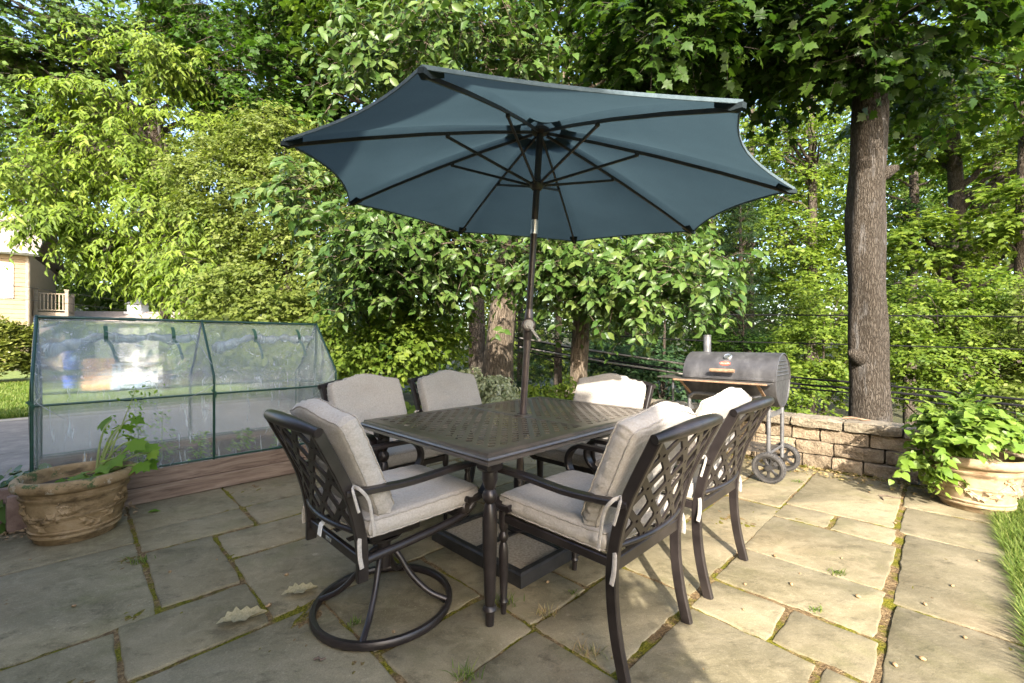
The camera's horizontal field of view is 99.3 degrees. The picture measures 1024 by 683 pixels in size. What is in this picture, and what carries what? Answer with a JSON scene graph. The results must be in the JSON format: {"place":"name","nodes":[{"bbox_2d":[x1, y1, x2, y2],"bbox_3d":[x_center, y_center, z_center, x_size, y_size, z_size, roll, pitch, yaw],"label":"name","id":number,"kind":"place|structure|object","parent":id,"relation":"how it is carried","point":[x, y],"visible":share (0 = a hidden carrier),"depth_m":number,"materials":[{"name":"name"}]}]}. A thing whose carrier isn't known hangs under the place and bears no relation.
{"place":"outdoors","nodes":[
{"label":"outdoors","id":0,"kind":"place"},
{"bbox_2d":[0,420,28,483],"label":"driveway","id":1,"kind":"structure","parent":0,"point":[14,444],"depth_m":5.10,"materials":[{"name":"grey asphalt"}]},
{"bbox_2d":[0,417,27,421],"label":"driveway edge","id":2,"kind":"object","parent":1,"relation":"on","point":[13,419],"depth_m":6.85,"materials":[{"name":"grey concrete"}]},
{"bbox_2d":[141,89,381,327],"bbox_3d":[-5.061,-1.990,9.213,6.040,6.484,3.684,0,0,0],"label":"leaf tree","id":3,"kind":"object","parent":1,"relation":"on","point":[243,162],"visible":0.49,"depth_m":8.68,"materials":[{"name":"green plant"}]},
{"bbox_2d":[166,266,361,374],"bbox_3d":[-4.174,-0.093,7.783,4.086,2.678,2.033,0,0,23],"label":"leafy shrub","id":4,"kind":"object","parent":1,"relation":"on","point":[228,312],"visible":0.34,"depth_m":7.60,"materials":[{"name":"green plant"}]},
{"bbox_2d":[0,371,29,418],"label":"lawn","id":5,"kind":"structure","parent":0,"point":[15,376],"depth_m":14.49,"materials":[{"name":"green plant"}]},
{"bbox_2d":[0,314,33,377],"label":"conifer bush","id":6,"kind":"object","parent":5,"relation":"on","point":[18,336],"visible":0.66,"depth_m":12.94,"materials":[{"name":"green plant"}]},
{"bbox_2d":[0,18,271,322],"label":"compound leaf tree","id":7,"kind":"object","parent":5,"relation":"on","point":[111,252],"visible":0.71,"depth_m":10.12,"materials":[{"name":"green plant"}]},
{"bbox_2d":[0,0,273,322],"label":"silver maple tree","id":8,"kind":"object","parent":5,"relation":"on","point":[17,56],"visible":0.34,"depth_m":13.55,"materials":[{"name":"green plant"}]},
{"bbox_2d":[0,284,157,305],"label":"cable","id":9,"kind":"object","parent":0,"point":[72,293],"visible":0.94,"depth_m":17.25,"materials":[{"name":"black rubber"}]},
{"bbox_2d":[3,297,159,314],"bbox_3d":[-18.617,-1.575,17.225,8.643,0.929,0.569,0,0,-7],"label":"cable","id":10,"kind":"object","parent":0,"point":[77,304],"visible":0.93,"depth_m":17.11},
{"bbox_2d":[2,288,1008,484],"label":"terrain","id":11,"kind":"structure","parent":0,"point":[897,414],"depth_m":34.76,"materials":[{"name":"green plant"}]},
{"bbox_2d":[0,465,28,533],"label":"ground plant","id":12,"kind":"object","parent":11,"relation":"on","point":[17,471],"visible":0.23,"depth_m":2.81,"materials":[{"name":"green plant"}]},
{"bbox_2d":[0,213,74,361],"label":"tan house","id":13,"kind":"structure","parent":11,"relation":"on","point":[26,271],"depth_m":20.10,"materials":[{"name":"beige paint"}]},
{"bbox_2d":[0,262,13,298],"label":"window","id":14,"kind":"structure","parent":13,"relation":"in","point":[6,278],"depth_m":19.55,"materials":[{"name":"white paint"}]},
{"bbox_2d":[0,130,108,265],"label":"background tree","id":15,"kind":"object","parent":11,"relation":"on","point":[3,149],"visible":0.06,"depth_m":23.91,"materials":[{"name":"green plant"}]},
{"bbox_2d":[56,227,158,311],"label":"background tree","id":16,"kind":"object","parent":11,"relation":"on","point":[84,297],"visible":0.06,"depth_m":30.03,"materials":[{"name":"green plant"}]},
{"bbox_2d":[61,300,179,320],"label":"garage","id":17,"kind":"structure","parent":11,"relation":"on","point":[129,314],"depth_m":24.76,"materials":[{"name":"concrete"}]},
{"bbox_2d":[89,207,221,311],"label":"background tree","id":18,"kind":"object","parent":11,"relation":"on","point":[105,296],"visible":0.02,"depth_m":28.23,"materials":[{"name":"green plant"}]},
{"bbox_2d":[110,0,484,382],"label":"dark maple tree","id":19,"kind":"object","parent":11,"relation":"on","point":[250,43],"visible":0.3,"depth_m":11.46,"materials":[{"name":"green plant"}]},
{"bbox_2d":[295,279,482,387],"bbox_3d":[-1.962,0.069,6.627,3.026,2.355,2.211,0,0,0],"label":"leafy shrub","id":20,"kind":"object","parent":11,"relation":"on","point":[406,339],"visible":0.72,"depth_m":6.25,"materials":[{"name":"green plant"}]},
{"bbox_2d":[231,0,769,390],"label":"broadleaf tree","id":21,"kind":"object","parent":11,"relation":"on","point":[427,257],"visible":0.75,"depth_m":5.24,"materials":[{"name":"green plant"}]},
{"bbox_2d":[272,0,733,384],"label":"leaning tree","id":22,"kind":"object","parent":11,"relation":"on","point":[498,358],"visible":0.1,"depth_m":8.96,"materials":[{"name":"green plant"}]},
{"bbox_2d":[0,0,1022,383],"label":"wood","id":23,"kind":"object","parent":11,"relation":"on","point":[784,176],"visible":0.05,"depth_m":28.31,"materials":[{"name":"green plant"}]},
{"bbox_2d":[485,250,566,396],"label":"conifer tree","id":24,"kind":"object","parent":11,"relation":"on","point":[520,315],"visible":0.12,"depth_m":14.90,"materials":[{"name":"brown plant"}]},
{"bbox_2d":[513,239,607,411],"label":"conifer tree","id":25,"kind":"object","parent":11,"relation":"on","point":[557,374],"visible":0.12,"depth_m":12.43,"materials":[{"name":"green plant"}]},
{"bbox_2d":[555,320,701,402],"bbox_3d":[2.656,0.934,9.323,3.408,2.779,2.365,0,0,36],"label":"understory shrub","id":26,"kind":"object","parent":11,"relation":"on","point":[665,354],"visible":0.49,"depth_m":8.91,"materials":[{"name":"green plant"}]},
{"bbox_2d":[588,235,687,398],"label":"conifer tree","id":27,"kind":"object","parent":11,"relation":"on","point":[626,333],"visible":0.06,"depth_m":11.09,"materials":[{"name":"green plant"}]},
{"bbox_2d":[401,386,885,460],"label":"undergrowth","id":28,"kind":"object","parent":11,"relation":"on","point":[406,391],"depth_m":11.52,"materials":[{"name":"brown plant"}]},
{"bbox_2d":[597,104,849,362],"bbox_3d":[12.271,-3.821,23.247,17.232,20.906,6.857,0,0,-10],"label":"tree","id":29,"kind":"object","parent":11,"relation":"on","point":[820,214],"visible":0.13,"depth_m":23.12,"materials":[{"name":"green plant"}]},
{"bbox_2d":[649,291,807,362],"bbox_3d":[6.296,1.190,12.544,4.533,5.402,3.167,0,0,24],"label":"understory shrub","id":30,"kind":"object","parent":11,"relation":"on","point":[734,347],"visible":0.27,"depth_m":12.45,"materials":[{"name":"green plant"}]},
{"bbox_2d":[676,198,803,399],"bbox_3d":[7.212,-0.534,13.266,4.267,9.571,4.248,0,0,0],"label":"conifer tree","id":31,"kind":"object","parent":11,"relation":"on","point":[740,218],"visible":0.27,"depth_m":13.25,"materials":[{"name":"green plant"}]},
{"bbox_2d":[667,22,847,351],"bbox_3d":[10.602,-4.455,19.143,10.155,22.494,6.831,0,0,0],"label":"tree","id":32,"kind":"object","parent":11,"relation":"on","point":[746,325],"visible":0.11,"depth_m":18.65,"materials":[{"name":"green plant"}]},
{"bbox_2d":[509,0,1023,421],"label":"maple tree","id":33,"kind":"object","parent":11,"relation":"on","point":[859,62],"visible":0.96,"depth_m":5.54,"materials":[{"name":"green plant"}]},
{"bbox_2d":[520,346,682,374],"bbox_3d":[1.591,0.346,8.278,4.149,0.492,0.229,0,0,44],"label":"cable","id":34,"kind":"object","parent":33,"relation":"attached to","point":[612,362],"visible":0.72,"depth_m":7.76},
{"bbox_2d":[520,337,683,364],"bbox_3d":[1.575,0.161,8.263,4.150,0.532,0.278,0,0,44],"label":"cable","id":35,"kind":"object","parent":33,"relation":"attached to","point":[614,353],"visible":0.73,"depth_m":7.77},
{"bbox_2d":[514,337,1023,400],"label":"cable","id":36,"kind":"object","parent":33,"relation":"attached to","point":[982,395],"visible":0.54,"depth_m":6.33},
{"bbox_2d":[515,344,1023,406],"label":"cable","id":37,"kind":"object","parent":33,"relation":"attached to","point":[922,395],"visible":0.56,"depth_m":6.72,"materials":[{"name":"black rubber"}]},
{"bbox_2d":[515,350,1023,414],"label":"cable","id":38,"kind":"object","parent":33,"relation":"attached to","point":[790,386],"visible":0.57,"depth_m":6.79,"materials":[{"name":"black rubber"}]},
{"bbox_2d":[520,327,1023,349],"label":"cable","id":39,"kind":"object","parent":33,"relation":"attached to","point":[823,343],"visible":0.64,"depth_m":7.02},
{"bbox_2d":[533,303,1023,316],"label":"cable","id":40,"kind":"object","parent":33,"relation":"attached to","point":[847,315],"visible":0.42,"depth_m":6.71,"materials":[{"name":"black rubber"}]},
{"bbox_2d":[550,390,1023,501],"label":"retaining wall","id":41,"kind":"structure","parent":11,"relation":"on","point":[859,447],"depth_m":3.96,"materials":[{"name":"beige stone"}]},
{"bbox_2d":[843,416,870,420],"bbox_3d":[3.170,0.706,4.005,0.203,0.027,0.036,0,0,43],"label":"bark scrap","id":42,"kind":"object","parent":41,"relation":"on","point":[849,417],"visible":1,"depth_m":4.00,"materials":[{"name":"brown wood"}]},
{"bbox_2d":[712,92,897,414],"bbox_3d":[10.012,-2.264,16.555,6.275,17.114,6.160,0,0,0],"label":"tree","id":43,"kind":"object","parent":11,"relation":"on","point":[812,249],"visible":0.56,"depth_m":15.91,"materials":[{"name":"green plant"}]},
{"bbox_2d":[759,271,891,416],"bbox_3d":[7.935,0.982,11.163,5.001,5.634,2.947,0,0,-32],"label":"understory shrub","id":44,"kind":"object","parent":11,"relation":"on","point":[817,327],"visible":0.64,"depth_m":10.75,"materials":[{"name":"green plant"}]},
{"bbox_2d":[824,41,1013,434],"bbox_3d":[17.759,-3.642,19.347,6.342,20.668,7.042,0,0,-30],"label":"tree","id":45,"kind":"object","parent":11,"relation":"on","point":[912,202],"visible":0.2,"depth_m":19.51,"materials":[{"name":"green plant"}]},
{"bbox_2d":[833,94,1018,406],"bbox_3d":[24.138,-4.391,22.715,15.304,20.274,6.832,0,0,-20],"label":"tree","id":46,"kind":"object","parent":11,"relation":"on","point":[924,198],"visible":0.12,"depth_m":22.99,"materials":[{"name":"green plant"}]},
{"bbox_2d":[835,261,1023,415],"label":"understory shrub","id":47,"kind":"object","parent":11,"relation":"on","point":[948,300],"visible":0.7,"depth_m":9.84,"materials":[{"name":"green plant"}]},
{"bbox_2d":[840,23,1021,409],"bbox_3d":[15.327,-2.389,15.006,8.527,18.089,5.734,0,0,0],"label":"tree","id":48,"kind":"object","parent":11,"relation":"on","point":[951,160],"visible":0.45,"depth_m":14.53,"materials":[{"name":"green plant"}]},
{"bbox_2d":[901,0,1023,418],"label":"tree","id":49,"kind":"object","parent":11,"relation":"on","point":[1011,230],"visible":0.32,"depth_m":12.38,"materials":[{"name":"green plant"}]},
{"bbox_2d":[746,100,1023,147],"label":"cable","id":50,"kind":"object","parent":49,"relation":"attached to","point":[835,133],"visible":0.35,"depth_m":13.35,"materials":[{"name":"black rubber"}]},
{"bbox_2d":[944,275,1023,430],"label":"understory shrub","id":51,"kind":"object","parent":11,"relation":"on","point":[1006,390],"visible":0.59,"depth_m":9.19,"materials":[{"name":"green plant"}]},
{"bbox_2d":[0,0,1021,330],"label":"sky","id":52,"kind":"structure","parent":0,"point":[77,2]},
{"bbox_2d":[0,423,1023,682],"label":"patio","id":53,"kind":"structure","parent":0,"point":[44,589],"depth_m":1.98,"materials":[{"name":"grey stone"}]},
{"bbox_2d":[0,487,12,523],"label":"edging paver","id":54,"kind":"object","parent":53,"relation":"on","point":[4,493],"visible":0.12,"depth_m":2.71,"materials":[{"name":"stone"}]},
{"bbox_2d":[5,495,26,532],"bbox_3d":[-3.076,1.067,2.744,0.080,0.226,0.155,0,0,41],"label":"edging paver","id":55,"kind":"object","parent":53,"relation":"on","point":[14,520],"visible":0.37,"depth_m":2.69,"materials":[{"name":"stone"}]},
{"bbox_2d":[0,501,137,539],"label":"leaf litter","id":56,"kind":"object","parent":53,"relation":"on","point":[24,529],"visible":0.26,"depth_m":2.68,"materials":[{"name":"brown plant"}]},
{"bbox_2d":[8,460,134,545],"bbox_3d":[-2.687,0.988,2.687,0.560,0.385,0.560,0,0,-17],"label":"relief pot","id":57,"kind":"object","parent":53,"relation":"on","point":[51,512],"visible":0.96,"depth_m":2.54,"materials":[{"name":"stone"}]},
{"bbox_2d":[54,384,164,482],"bbox_3d":[-2.572,0.590,2.786,0.442,0.625,0.542,0,0,45],"label":"squash plant","id":58,"kind":"object","parent":57,"relation":"on","point":[104,466],"visible":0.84,"depth_m":2.82,"materials":[{"name":"green plant"}]},
{"bbox_2d":[120,555,155,564],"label":"weed","id":59,"kind":"object","parent":53,"relation":"on","point":[144,560],"visible":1,"depth_m":2.33,"materials":[{"name":"green plant"}]},
{"bbox_2d":[28,445,316,506],"bbox_3d":[-2.749,1.060,3.830,1.022,0.236,2.040,0,0,45],"label":"raised bed","id":60,"kind":"object","parent":53,"relation":"on","point":[166,482],"visible":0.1,"depth_m":3.44,"materials":[{"name":"brown wood"}]},
{"bbox_2d":[25,315,337,472],"bbox_3d":[-2.729,0.383,3.818,2.004,1.159,1.022,0,0,-45],"label":"mini greenhouse","id":61,"kind":"object","parent":60,"relation":"on","point":[225,387],"visible":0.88,"depth_m":3.37,"materials":[{"name":"clear plastic"}]},
{"bbox_2d":[216,605,266,623],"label":"dry leaf","id":62,"kind":"object","parent":53,"relation":"on","point":[243,614],"visible":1,"depth_m":1.85,"materials":[{"name":"beige plant"}]},
{"bbox_2d":[281,582,317,594],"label":"dry leaf","id":63,"kind":"object","parent":53,"relation":"on","point":[300,588],"visible":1,"depth_m":2.05,"materials":[{"name":"beige plant"}]},
{"bbox_2d":[313,656,325,660],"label":"twig","id":64,"kind":"object","parent":53,"relation":"on","point":[319,658],"visible":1,"depth_m":1.61,"materials":[{"name":"brown plant"}]},
{"bbox_2d":[346,615,364,627],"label":"weed","id":65,"kind":"object","parent":53,"relation":"on","point":[355,621],"visible":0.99,"depth_m":1.83,"materials":[{"name":"green plant"}]},
{"bbox_2d":[263,398,484,651],"bbox_3d":[-0.601,0.700,1.930,0.849,0.951,0.626,0,0,-45],"label":"swivel armchair","id":66,"kind":"object","parent":53,"relation":"on","point":[363,496],"visible":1,"depth_m":1.71,"materials":[{"name":"brown metal"}]},
{"bbox_2d":[317,373,457,545],"bbox_3d":[-0.872,0.705,2.933,0.849,0.960,0.626,0,0,43],"label":"patio armchair","id":67,"kind":"object","parent":53,"relation":"on","point":[363,397],"visible":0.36,"depth_m":2.97,"materials":[{"name":"beige fabric"}]},
{"bbox_2d":[405,401,421,427],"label":"hosta plant","id":68,"kind":"object","parent":53,"relation":"on","point":[410,409],"visible":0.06,"depth_m":4.59,"materials":[{"name":"green plant"}]},
{"bbox_2d":[443,656,485,682],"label":"weed","id":69,"kind":"object","parent":53,"relation":"on","point":[469,673],"visible":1,"depth_m":1.53,"materials":[{"name":"green plant"}]},
{"bbox_2d":[407,370,528,516],"bbox_3d":[-0.360,0.705,3.332,0.626,0.960,0.849,0,0,-44],"label":"patio armchair","id":70,"kind":"object","parent":53,"relation":"on","point":[442,389],"visible":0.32,"depth_m":3.40,"materials":[{"name":"beige fabric"}]},
{"bbox_2d":[459,366,527,427],"bbox_3d":[-0.336,0.743,5.443,1.131,0.875,0.847,0,0,18],"label":"variegated shrub","id":71,"kind":"object","parent":53,"relation":"on","point":[491,389],"visible":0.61,"depth_m":5.27,"materials":[{"name":"green plant"}]},
{"bbox_2d":[361,396,644,626],"bbox_3d":[0.063,0.804,2.600,1.526,0.750,1.086,0,0,-45],"label":"dining table","id":72,"kind":"object","parent":53,"relation":"on","point":[489,461],"visible":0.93,"depth_m":2.18,"materials":[{"name":"brown metal"}]},
{"bbox_2d":[495,590,524,607],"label":"weed","id":73,"kind":"object","parent":53,"relation":"on","point":[509,603],"visible":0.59,"depth_m":1.97,"materials":[{"name":"green plant"}]},
{"bbox_2d":[432,478,590,588],"bbox_3d":[0.042,0.976,2.588,0.736,0.401,0.736,0,0,-45],"label":"umbrella base","id":74,"kind":"object","parent":53,"relation":"on","point":[532,558],"visible":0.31,"depth_m":2.37,"materials":[{"name":"black plastic"}]},
{"bbox_2d":[280,64,796,470],"bbox_3d":[0.141,-0.074,2.550,2.522,2.470,2.522,0,0,0],"label":"patio umbrella","id":75,"kind":"object","parent":74,"relation":"on","point":[460,152],"visible":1,"depth_m":2.46,"materials":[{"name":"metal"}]},
{"bbox_2d":[529,603,559,618],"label":"weed","id":76,"kind":"object","parent":53,"relation":"on","point":[539,610],"visible":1,"depth_m":1.89,"materials":[{"name":"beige plant"}]},
{"bbox_2d":[517,376,576,411],"bbox_3d":[0.515,0.763,5.822,1.345,0.616,1.084,0,0,0],"label":"green plant","id":77,"kind":"object","parent":53,"relation":"on","point":[533,391],"visible":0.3,"depth_m":5.70,"materials":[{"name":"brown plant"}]},
{"bbox_2d":[516,373,655,474],"bbox_3d":[0.541,0.700,2.960,0.849,0.951,0.626,0,0,-45],"label":"swivel armchair","id":78,"kind":"object","parent":53,"relation":"on","point":[614,389],"visible":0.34,"depth_m":2.99,"materials":[{"name":"beige fabric"}]},
{"bbox_2d":[572,637,611,660],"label":"weed","id":79,"kind":"object","parent":53,"relation":"on","point":[593,651],"visible":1,"depth_m":1.65,"materials":[{"name":"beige plant"}]},
{"bbox_2d":[494,401,722,682],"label":"patio armchair","id":80,"kind":"object","parent":53,"relation":"on","point":[615,503],"visible":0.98,"depth_m":1.58,"materials":[{"name":"brown metal"}]},
{"bbox_2d":[583,387,774,599],"bbox_3d":[0.911,0.705,2.349,0.849,0.960,0.626,0,0,45],"label":"patio armchair","id":81,"kind":"object","parent":53,"relation":"on","point":[735,408],"visible":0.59,"depth_m":2.05,"materials":[{"name":"brown metal"}]},
{"bbox_2d":[657,335,800,483],"bbox_3d":[1.948,0.555,4.064,1.138,1.250,0.726,0,0,45],"label":"barrel grill","id":82,"kind":"object","parent":53,"relation":"on","point":[707,373],"visible":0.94,"depth_m":3.86,"materials":[{"name":"metal"}]},
{"bbox_2d":[802,603,823,613],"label":"weed","id":83,"kind":"object","parent":53,"relation":"on","point":[817,609],"visible":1,"depth_m":1.91,"materials":[{"name":"green plant"}]},
{"bbox_2d":[726,451,935,497],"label":"leaf litter","id":84,"kind":"object","parent":53,"relation":"on","point":[902,486],"visible":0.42,"depth_m":3.75,"materials":[{"name":"brown plant"}]},
{"bbox_2d":[827,566,849,576],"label":"weed","id":85,"kind":"object","parent":53,"relation":"on","point":[839,572],"visible":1,"depth_m":2.22,"materials":[{"name":"green plant"}]},
{"bbox_2d":[923,447,1023,515],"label":"relief pot","id":86,"kind":"object","parent":53,"relation":"on","point":[995,484],"visible":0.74,"depth_m":2.95,"materials":[{"name":"ceramic"}]},
{"bbox_2d":[888,381,1023,498],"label":"leafy plant","id":87,"kind":"object","parent":86,"relation":"in","point":[966,425],"visible":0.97,"depth_m":3.05,"materials":[{"name":"green plant"}]},
{"label":"side lawn","id":88,"kind":"structure","parent":0,"visible":0},
{"bbox_2d":[973,497,1023,670],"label":"grass","id":89,"kind":"structure","parent":88,"relation":"on","point":[1009,528],"depth_m":2.45,"materials":[{"name":"green plant"}]}
]}

